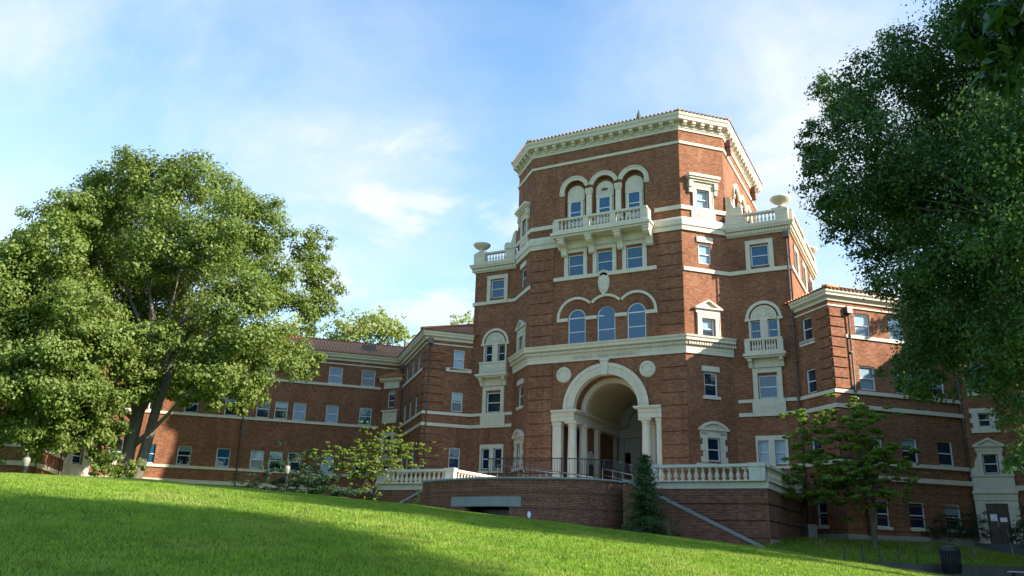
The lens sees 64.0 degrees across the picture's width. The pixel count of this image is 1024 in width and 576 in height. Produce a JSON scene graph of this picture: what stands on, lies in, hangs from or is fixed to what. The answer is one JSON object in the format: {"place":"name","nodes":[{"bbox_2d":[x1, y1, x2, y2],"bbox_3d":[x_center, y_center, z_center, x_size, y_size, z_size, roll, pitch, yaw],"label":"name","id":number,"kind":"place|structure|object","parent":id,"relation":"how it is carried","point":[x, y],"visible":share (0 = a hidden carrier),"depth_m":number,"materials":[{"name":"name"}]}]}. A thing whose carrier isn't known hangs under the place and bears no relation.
{"place":"outdoors","nodes":[
{"label":"outdoors","id":0,"kind":"place"},
{"bbox_2d":[0,472,949,575],"bbox_3d":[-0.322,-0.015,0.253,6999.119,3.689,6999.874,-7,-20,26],"label":"ground","id":1,"kind":"structure","parent":0,"point":[140,555],"depth_m":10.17,"materials":[{"name":"green plant"}]},
{"bbox_2d":[22,452,30,473],"bbox_3d":[-23.679,9.811,39.439,0.340,3.750,0.331,-7,-20,26],"label":"street lamp","id":2,"kind":"object","parent":1,"relation":"on","point":[26,460],"visible":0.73,"depth_m":39.74,"materials":[{"name":"white glass"}]},
{"bbox_2d":[87,420,145,477],"bbox_3d":[-22.603,9.535,47.280,3.118,3.801,1.722,10,-19,-25],"label":"shrub","id":3,"kind":"object","parent":1,"relation":"on","point":[106,467],"visible":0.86,"depth_m":46.91,"materials":[{"name":"green plant"}]},
{"bbox_2d":[0,143,349,478],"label":"broadleaf tree","id":4,"kind":"object","parent":1,"relation":"on","point":[67,295],"visible":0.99,"depth_m":49.12,"materials":[{"name":"green plant"}]},
{"bbox_2d":[284,463,289,491],"bbox_3d":[-13.018,11.792,46.880,0.340,3.650,0.332,-7,-20,26],"label":"street lamp","id":5,"kind":"object","parent":1,"relation":"on","point":[287,469],"visible":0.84,"depth_m":47.14,"materials":[{"name":"white glass"}]},
{"bbox_2d":[269,309,319,337],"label":"tree","id":6,"kind":"object","parent":1,"relation":"on","point":[297,321],"visible":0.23,"depth_m":98.89,"materials":[{"name":"green plant"}]},
{"bbox_2d":[231,440,361,496],"bbox_3d":[-13.504,11.435,49.201,8.914,4.492,4.062,2,-18,-2],"label":"spreading shrub","id":7,"kind":"object","parent":1,"relation":"on","point":[322,479],"visible":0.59,"depth_m":48.81,"materials":[{"name":"green plant"}]},
{"bbox_2d":[321,305,416,346],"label":"tree","id":8,"kind":"object","parent":1,"relation":"on","point":[364,330],"visible":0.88,"depth_m":99.63,"materials":[{"name":"green plant"}]},
{"bbox_2d":[293,421,446,500],"bbox_3d":[-9.035,11.890,52.128,9.706,7.136,3.621,4,-18,-7],"label":"tree","id":9,"kind":"object","parent":1,"relation":"on","point":[367,466],"visible":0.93,"depth_m":52.09,"materials":[{"name":"green plant"}]},
{"bbox_2d":[412,491,420,504],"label":"shrub","id":10,"kind":"object","parent":1,"relation":"on","point":[414,502],"visible":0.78,"depth_m":41.06,"materials":[{"name":"green plant"}]},
{"bbox_2d":[449,310,473,324],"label":"tree","id":11,"kind":"object","parent":1,"relation":"on","point":[461,321],"visible":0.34,"depth_m":108.47,"materials":[{"name":"green plant"}]},
{"bbox_2d":[0,108,1023,547],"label":"residence hall","id":12,"kind":"structure","parent":1,"relation":"on","point":[644,286],"depth_m":57.85,"materials":[{"name":"red brick"}]},
{"bbox_2d":[72,448,82,463],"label":"window","id":13,"kind":"structure","parent":12,"relation":"in","point":[77,455],"depth_m":63.46,"materials":[{"name":"black glass"}]},
{"bbox_2d":[147,444,156,462],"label":"window","id":14,"kind":"structure","parent":12,"relation":"in","point":[153,449],"depth_m":65.77,"materials":[{"name":"blue glass"}]},
{"bbox_2d":[176,446,191,464],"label":"window","id":15,"kind":"structure","parent":12,"relation":"in","point":[184,452],"depth_m":66.57,"materials":[{"name":"black glass"}]},
{"bbox_2d":[184,394,198,412],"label":"window","id":16,"kind":"structure","parent":12,"relation":"in","point":[193,409],"depth_m":67.71,"materials":[{"name":"black glass"}]},
{"bbox_2d":[197,446,212,466],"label":"bricked up window","id":17,"kind":"structure","parent":12,"relation":"in","point":[200,446],"depth_m":66.86,"materials":[{"name":"red brick"}]},
{"bbox_2d":[215,448,230,466],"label":"window","id":18,"kind":"structure","parent":12,"relation":"in","point":[223,454],"depth_m":67.32,"materials":[{"name":"blue glass"}]},
{"bbox_2d":[224,397,238,415],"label":"window","id":19,"kind":"structure","parent":12,"relation":"in","point":[226,412],"depth_m":68.66,"materials":[{"name":"glass"}]},
{"bbox_2d":[249,450,263,468],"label":"window","id":20,"kind":"structure","parent":12,"relation":"in","point":[257,456],"depth_m":68.16,"materials":[{"name":"grey glass"}]},
{"bbox_2d":[256,400,269,417],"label":"window","id":21,"kind":"structure","parent":12,"relation":"in","point":[263,412],"depth_m":69.34,"materials":[{"name":"glass"}]},
{"bbox_2d":[268,451,282,469],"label":"window","id":22,"kind":"structure","parent":12,"relation":"in","point":[277,456],"depth_m":68.61,"materials":[{"name":"glass"}]},
{"bbox_2d":[274,401,288,418],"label":"window","id":23,"kind":"structure","parent":12,"relation":"in","point":[281,407],"depth_m":69.86,"materials":[{"name":"grey glass"}]},
{"bbox_2d":[288,452,300,470],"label":"window","id":24,"kind":"structure","parent":12,"relation":"in","point":[294,464],"depth_m":68.95,"materials":[{"name":"glass"}]},
{"bbox_2d":[292,402,306,420],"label":"window","id":25,"kind":"structure","parent":12,"relation":"in","point":[299,410],"depth_m":70.21,"materials":[{"name":"blue glass"}]},
{"bbox_2d":[320,455,333,472],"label":"window","id":26,"kind":"structure","parent":12,"relation":"in","point":[323,467],"depth_m":69.66,"materials":[{"name":"blue glass"}]},
{"bbox_2d":[325,405,338,422],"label":"window","id":27,"kind":"structure","parent":12,"relation":"in","point":[331,410],"depth_m":71.02,"materials":[{"name":"blue glass"}]},
{"bbox_2d":[328,367,342,383],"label":"window","id":28,"kind":"structure","parent":12,"relation":"in","point":[335,373],"depth_m":72.00,"materials":[{"name":"glass"}]},
{"bbox_2d":[354,456,367,474],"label":"window","id":29,"kind":"structure","parent":12,"relation":"in","point":[356,468],"depth_m":70.46,"materials":[{"name":"grey glass"}]},
{"bbox_2d":[359,407,371,424],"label":"window","id":30,"kind":"structure","parent":12,"relation":"in","point":[365,413],"depth_m":71.80,"materials":[{"name":"blue glass"}]},
{"bbox_2d":[361,370,375,386],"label":"window","id":31,"kind":"structure","parent":12,"relation":"in","point":[368,376],"depth_m":72.82,"materials":[{"name":"blue glass"}]},
{"bbox_2d":[388,390,394,406],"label":"window","id":32,"kind":"structure","parent":12,"relation":"in","point":[391,398],"depth_m":72.13,"materials":[{"name":"grey glass"}]},
{"bbox_2d":[415,396,417,413],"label":"window","id":33,"kind":"structure","parent":12,"relation":"in","point":[416,396],"depth_m":65.34,"materials":[{"name":"grey glass"}]},
{"bbox_2d":[448,447,459,467],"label":"window","id":34,"kind":"structure","parent":12,"relation":"in","point":[454,453],"depth_m":62.02,"materials":[{"name":"blue glass"}]},
{"bbox_2d":[451,392,462,411],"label":"window","id":35,"kind":"structure","parent":12,"relation":"in","point":[456,406],"depth_m":63.38,"materials":[{"name":"glass"}]},
{"bbox_2d":[453,350,464,368],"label":"window","id":36,"kind":"structure","parent":12,"relation":"in","point":[458,354],"depth_m":64.36,"materials":[{"name":"glass"}]},
{"bbox_2d":[482,449,488,468],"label":"window","id":37,"kind":"structure","parent":12,"relation":"in","point":[485,452],"depth_m":61.64,"materials":[{"name":"glass"}]},
{"bbox_2d":[486,346,491,361],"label":"window","id":38,"kind":"structure","parent":12,"relation":"in","point":[488,348],"depth_m":64.08,"materials":[{"name":"glass"}]},
{"bbox_2d":[487,392,499,412],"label":"window","id":39,"kind":"structure","parent":12,"relation":"in","point":[493,399],"depth_m":62.67,"materials":[{"name":"black glass"}]},
{"bbox_2d":[491,279,503,297],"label":"window","id":40,"kind":"structure","parent":12,"relation":"in","point":[497,291],"depth_m":65.44,"materials":[{"name":"blue glass"}]},
{"bbox_2d":[494,448,500,468],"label":"window","id":41,"kind":"structure","parent":12,"relation":"in","point":[497,453],"depth_m":61.20,"materials":[{"name":"glass"}]},
{"bbox_2d":[498,344,504,360],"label":"window","id":42,"kind":"structure","parent":12,"relation":"in","point":[501,356],"depth_m":63.56,"materials":[{"name":"glass"}]},
{"bbox_2d":[519,385,522,405],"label":"window","id":43,"kind":"structure","parent":12,"relation":"in","point":[521,387],"depth_m":60.48,"materials":[{"name":"white glass"}]},
{"bbox_2d":[522,269,525,287],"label":"window","id":44,"kind":"structure","parent":12,"relation":"in","point":[524,271],"depth_m":63.18,"materials":[{"name":"glass"}]},
{"bbox_2d":[570,200,581,223],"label":"window","id":45,"kind":"structure","parent":12,"relation":"in","point":[576,208],"depth_m":61.28,"materials":[{"name":"blue glass"}]},
{"bbox_2d":[569,254,582,275],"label":"window","id":46,"kind":"structure","parent":12,"relation":"in","point":[575,261],"depth_m":59.89,"materials":[{"name":"blue glass"}]},
{"bbox_2d":[568,309,585,343],"bbox_3d":[4.660,2.813,58.388,1.340,2.670,0.095,-7,-20,26],"label":"window","id":47,"kind":"structure","parent":12,"relation":"in","point":[577,322],"depth_m":58.42,"materials":[{"name":"blue glass"}]},
{"bbox_2d":[589,464,592,476],"bbox_3d":[5.640,13.765,58.402,0.020,2.300,0.860,-7,-20,26],"label":"door","id":48,"kind":"structure","parent":12,"relation":"in","point":[591,466],"depth_m":58.63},
{"bbox_2d":[588,451,595,477],"bbox_3d":[5.627,13.316,58.558,0.199,3.250,1.500,-7,-20,26],"label":"porch doorway","id":49,"kind":"structure","parent":12,"relation":"in","point":[590,455],"depth_m":58.88,"materials":[{"name":"stone"}]},
{"bbox_2d":[598,195,610,219],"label":"window","id":50,"kind":"structure","parent":12,"relation":"in","point":[604,203],"depth_m":60.26,"materials":[{"name":"blue glass"}]},
{"bbox_2d":[597,250,611,272],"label":"window","id":51,"kind":"structure","parent":12,"relation":"in","point":[604,258],"depth_m":58.93,"materials":[{"name":"blue glass"}]},
{"bbox_2d":[598,306,614,340],"bbox_3d":[6.640,2.559,57.394,1.340,2.670,0.107,-7,-20,26],"label":"window","id":52,"kind":"structure","parent":12,"relation":"in","point":[606,318],"depth_m":57.40,"materials":[{"name":"blue glass"}]},
{"bbox_2d":[628,190,640,214],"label":"window","id":53,"kind":"structure","parent":12,"relation":"in","point":[634,198],"depth_m":59.23,"materials":[{"name":"blue glass"}]},
{"bbox_2d":[627,246,642,268],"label":"window","id":54,"kind":"structure","parent":12,"relation":"in","point":[634,254],"depth_m":57.88,"materials":[{"name":"blue glass"}]},
{"bbox_2d":[628,303,645,337],"bbox_3d":[8.617,2.311,56.414,1.340,2.670,0.095,-7,-20,26],"label":"window","id":55,"kind":"structure","parent":12,"relation":"in","point":[636,312],"depth_m":56.42,"materials":[{"name":"blue glass"}]},
{"bbox_2d":[696,190,707,207],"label":"window","id":56,"kind":"structure","parent":12,"relation":"in","point":[702,196],"depth_m":58.17,"materials":[{"name":"white glass"}]},
{"bbox_2d":[698,244,710,264],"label":"window","id":57,"kind":"structure","parent":12,"relation":"in","point":[703,250],"depth_m":56.90,"materials":[{"name":"white glass"}]},
{"bbox_2d":[702,319,713,335],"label":"window","id":58,"kind":"structure","parent":12,"relation":"in","point":[707,324],"depth_m":55.35,"materials":[{"name":"blue glass"}]},
{"bbox_2d":[704,372,716,396],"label":"window","id":59,"kind":"structure","parent":12,"relation":"in","point":[710,381],"depth_m":54.10,"materials":[{"name":"black glass"}]},
{"bbox_2d":[708,438,719,461],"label":"window","id":60,"kind":"structure","parent":12,"relation":"in","point":[713,443],"depth_m":52.84,"materials":[{"name":"glass"}]},
{"bbox_2d":[751,321,760,337],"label":"window","id":61,"kind":"structure","parent":12,"relation":"in","point":[755,325],"depth_m":55.04,"materials":[{"name":"blue glass"}]},
{"bbox_2d":[750,244,768,265],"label":"window","id":62,"kind":"structure","parent":12,"relation":"in","point":[759,254],"depth_m":56.37,"materials":[{"name":"blue glass"}]},
{"bbox_2d":[758,441,769,463],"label":"window","id":63,"kind":"structure","parent":12,"relation":"in","point":[764,456],"depth_m":52.61,"materials":[{"name":"grey glass"}]},
{"bbox_2d":[758,375,778,398],"bbox_3d":[16.786,6.469,53.584,1.200,1.520,0.095,-7,-20,26],"label":"window","id":64,"kind":"structure","parent":12,"relation":"in","point":[768,385],"depth_m":53.59,"materials":[{"name":"blue glass"}]},
{"bbox_2d":[768,319,777,336],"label":"window","id":65,"kind":"structure","parent":12,"relation":"in","point":[772,324],"depth_m":54.53,"materials":[{"name":"blue glass"}]},
{"bbox_2d":[775,440,786,463],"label":"window","id":66,"kind":"structure","parent":12,"relation":"in","point":[780,445],"depth_m":52.17,"materials":[{"name":"grey glass"}]},
{"bbox_2d":[803,317,811,340],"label":"window","id":67,"kind":"structure","parent":12,"relation":"in","point":[807,328],"depth_m":52.80,"materials":[{"name":"glass"}]},
{"bbox_2d":[807,368,816,392],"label":"window","id":68,"kind":"structure","parent":12,"relation":"in","point":[811,376],"depth_m":51.78,"materials":[{"name":"glass"}]},
{"bbox_2d":[812,436,821,456],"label":"window","id":69,"kind":"structure","parent":12,"relation":"in","point":[816,445],"depth_m":50.59,"materials":[{"name":"grey glass"}]},
{"bbox_2d":[818,500,827,525],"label":"window","id":70,"kind":"structure","parent":12,"relation":"in","point":[822,508],"depth_m":49.30,"materials":[{"name":"black glass"}]},
{"bbox_2d":[853,313,869,336],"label":"window","id":71,"kind":"structure","parent":12,"relation":"in","point":[861,322],"depth_m":51.55,"materials":[{"name":"glass"}]},
{"bbox_2d":[859,366,875,390],"bbox_3d":[21.805,5.584,50.459,1.150,1.500,0.165,7,-18,-16],"label":"window","id":72,"kind":"structure","parent":12,"relation":"in","point":[867,382],"depth_m":50.52,"materials":[{"name":"glass"}]},
{"bbox_2d":[868,435,881,454],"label":"window","id":73,"kind":"structure","parent":12,"relation":"in","point":[871,436],"depth_m":49.36,"materials":[{"name":"grey glass"}]},
{"bbox_2d":[873,500,889,526],"bbox_3d":[21.579,13.227,48.007,1.150,1.500,0.095,7,-18,-16],"label":"window","id":74,"kind":"structure","parent":12,"relation":"in","point":[882,522],"depth_m":48.02,"materials":[{"name":"black glass"}]},
{"bbox_2d":[888,318,903,340],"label":"window","id":75,"kind":"structure","parent":12,"relation":"in","point":[891,332],"depth_m":52.25,"materials":[{"name":"glass"}]},
{"bbox_2d":[894,370,906,393],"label":"window","id":76,"kind":"structure","parent":12,"relation":"in","point":[898,391],"depth_m":51.14,"materials":[{"name":"white paint"}]},
{"bbox_2d":[901,438,917,462],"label":"window","id":77,"kind":"structure","parent":12,"relation":"in","point":[905,441],"depth_m":50.04,"materials":[{"name":"grey glass"}]},
{"bbox_2d":[908,502,925,528],"bbox_3d":[24.052,13.536,48.744,1.150,1.500,0.095,7,-18,-16],"label":"window","id":78,"kind":"structure","parent":12,"relation":"in","point":[915,512],"depth_m":48.78,"materials":[{"name":"black glass"}]},
{"bbox_2d":[928,375,943,397],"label":"window","id":79,"kind":"structure","parent":12,"relation":"in","point":[941,387],"depth_m":52.01,"materials":[{"name":"grey glass"}]},
{"bbox_2d":[937,441,953,465],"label":"window","id":80,"kind":"structure","parent":12,"relation":"in","point":[944,447],"depth_m":50.69,"materials":[{"name":"black glass"}]},
{"bbox_2d":[945,504,961,529],"bbox_3d":[26.601,13.877,49.572,1.150,1.500,0.235,7,-18,-16],"label":"window","id":81,"kind":"structure","parent":12,"relation":"in","point":[954,513],"depth_m":49.69,"materials":[{"name":"grey glass"}]},
{"bbox_2d":[977,413,990,426],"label":"window","id":82,"kind":"structure","parent":12,"relation":"in","point":[983,422],"depth_m":51.18,"materials":[{"name":"glass"}]},
{"bbox_2d":[982,454,998,473],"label":"window","id":83,"kind":"structure","parent":12,"relation":"in","point":[990,462],"depth_m":50.37,"materials":[{"name":"black glass"}]},
{"bbox_2d":[985,504,1013,543],"bbox_3d":[29.289,14.172,49.229,1.180,2.310,0.120,-7,-20,26],"label":"door","id":84,"kind":"structure","parent":12,"relation":"in","point":[1003,511],"depth_m":49.23,"materials":[{"name":"metal"}]},
{"bbox_2d":[376,457,803,547],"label":"entrance terrace","id":85,"kind":"structure","parent":1,"relation":"on","point":[759,508],"depth_m":42.64,"materials":[{"name":"brick"}]},
{"bbox_2d":[482,510,508,515],"bbox_3d":[-0.787,13.338,44.078,2.150,2.700,0.060,-10,-21,32],"label":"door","id":86,"kind":"structure","parent":85,"relation":"in","point":[497,512],"depth_m":44.42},
{"bbox_2d":[660,517,681,535],"bbox_3d":[7.502,11.431,39.066,1.667,1.209,1.296,13,-21,-32],"label":"strap leaf plant","id":87,"kind":"object","parent":1,"relation":"on","point":[669,532],"visible":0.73,"depth_m":39.11,"materials":[{"name":"green plant"}]},
{"bbox_2d":[788,0,1023,474],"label":"broadleaf tree","id":88,"kind":"object","parent":1,"relation":"on","point":[977,185],"visible":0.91,"depth_m":20.72,"materials":[{"name":"green plant"}]},
{"bbox_2d":[863,562,1023,575],"bbox_3d":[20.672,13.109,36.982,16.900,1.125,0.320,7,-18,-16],"label":"path","id":89,"kind":"structure","parent":1,"relation":"on","point":[973,570],"depth_m":36.91,"materials":[{"name":"grey concrete"}]},
{"bbox_2d":[954,510,992,541],"bbox_3d":[27.423,14.120,48.617,2.193,1.799,1.313,-21,-29,51],"label":"shrub","id":90,"kind":"object","parent":1,"relation":"on","point":[971,529],"visible":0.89,"depth_m":48.38,"materials":[{"name":"green plant"}]},
{"bbox_2d":[947,0,1023,101],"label":"broadleaf tree","id":91,"kind":"object","parent":1,"relation":"on","point":[972,38],"visible":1,"depth_m":7.17,"materials":[{"name":"green plant"}]},
{"bbox_2d":[0,0,1000,346],"label":"sky","id":92,"kind":"structure","parent":0,"point":[395,128],"materials":[{"name":"blue"}]},
{"bbox_2d":[615,452,679,536],"bbox_3d":[6.490,10.335,40.295,3.463,4.419,3.170,12,-20,-30],"label":"conifer","id":93,"kind":"object","parent":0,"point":[646,511],"visible":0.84,"depth_m":39.93,"materials":[{"name":"green plant"}]},
{"bbox_2d":[800,524,817,537],"bbox_3d":[17.797,14.637,49.104,0.680,0.890,0.840,7,-18,-16],"label":"utility box","id":94,"kind":"object","parent":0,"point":[808,530],"visible":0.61,"depth_m":48.83,"materials":[{"name":"grey metal"}]},
{"bbox_2d":[724,535,1023,566],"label":"lawn","id":95,"kind":"structure","parent":0,"point":[997,558],"depth_m":40.85,"materials":[{"name":"green plant"}]},
{"bbox_2d":[811,535,830,547],"bbox_3d":[15.559,12.961,41.260,0.883,1.093,1.347,-7,-20,26],"label":"dry weed","id":96,"kind":"object","parent":95,"relation":"on","point":[819,542],"visible":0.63,"depth_m":41.23,"materials":[{"name":"green plant"}]},
{"bbox_2d":[779,393,941,546],"bbox_3d":[18.529,9.866,44.903,8.929,8.677,4.501,-7,-20,26],"label":"tree","id":97,"kind":"object","parent":95,"relation":"on","point":[837,477],"visible":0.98,"depth_m":44.50,"materials":[{"name":"green plant"}]},
{"bbox_2d":[922,540,935,555],"bbox_3d":[20.770,13.111,41.349,1.322,0.855,1.423,-7,-20,26],"label":"flowering plant","id":98,"kind":"object","parent":95,"relation":"on","point":[925,550],"visible":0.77,"depth_m":41.12,"materials":[{"name":"green plant"}]},
{"bbox_2d":[919,512,966,541],"bbox_3d":[25.401,14.203,48.478,2.758,1.760,1.798,-7,-20,26],"label":"shrub","id":99,"kind":"object","parent":95,"relation":"on","point":[949,526],"visible":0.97,"depth_m":48.21,"materials":[{"name":"green plant"}]},
{"bbox_2d":[970,544,982,556],"bbox_3d":[23.240,13.135,41.085,1.158,0.655,1.353,-7,-20,26],"label":"flowering plant","id":100,"kind":"object","parent":95,"relation":"on","point":[976,551],"visible":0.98,"depth_m":40.98,"materials":[{"name":"green plant"}]},
{"bbox_2d":[1006,504,1023,548],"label":"shrub","id":101,"kind":"object","parent":95,"relation":"on","point":[1015,532],"visible":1,"depth_m":46.23,"materials":[{"name":"green plant"}]},
{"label":"path","id":102,"kind":"structure","parent":0,"visible":0},
{"bbox_2d":[939,545,961,573],"bbox_3d":[19.218,11.896,35.873,0.865,1.180,0.864,-7,-20,26],"label":"litter bin","id":103,"kind":"object","parent":102,"relation":"on","point":[950,559],"visible":1,"depth_m":35.60,"materials":[{"name":"black metal"}]},
{"bbox_2d":[974,527,1023,555],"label":"stone steps","id":104,"kind":"structure","parent":102,"relation":"on","point":[1011,548],"depth_m":48.23,"materials":[{"name":"stone"}]},
{"bbox_2d":[1007,571,1023,575],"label":"park bench","id":105,"kind":"object","parent":102,"relation":"on","point":[1012,573],"visible":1,"depth_m":33.49,"materials":[{"name":"metal"}]}
]}

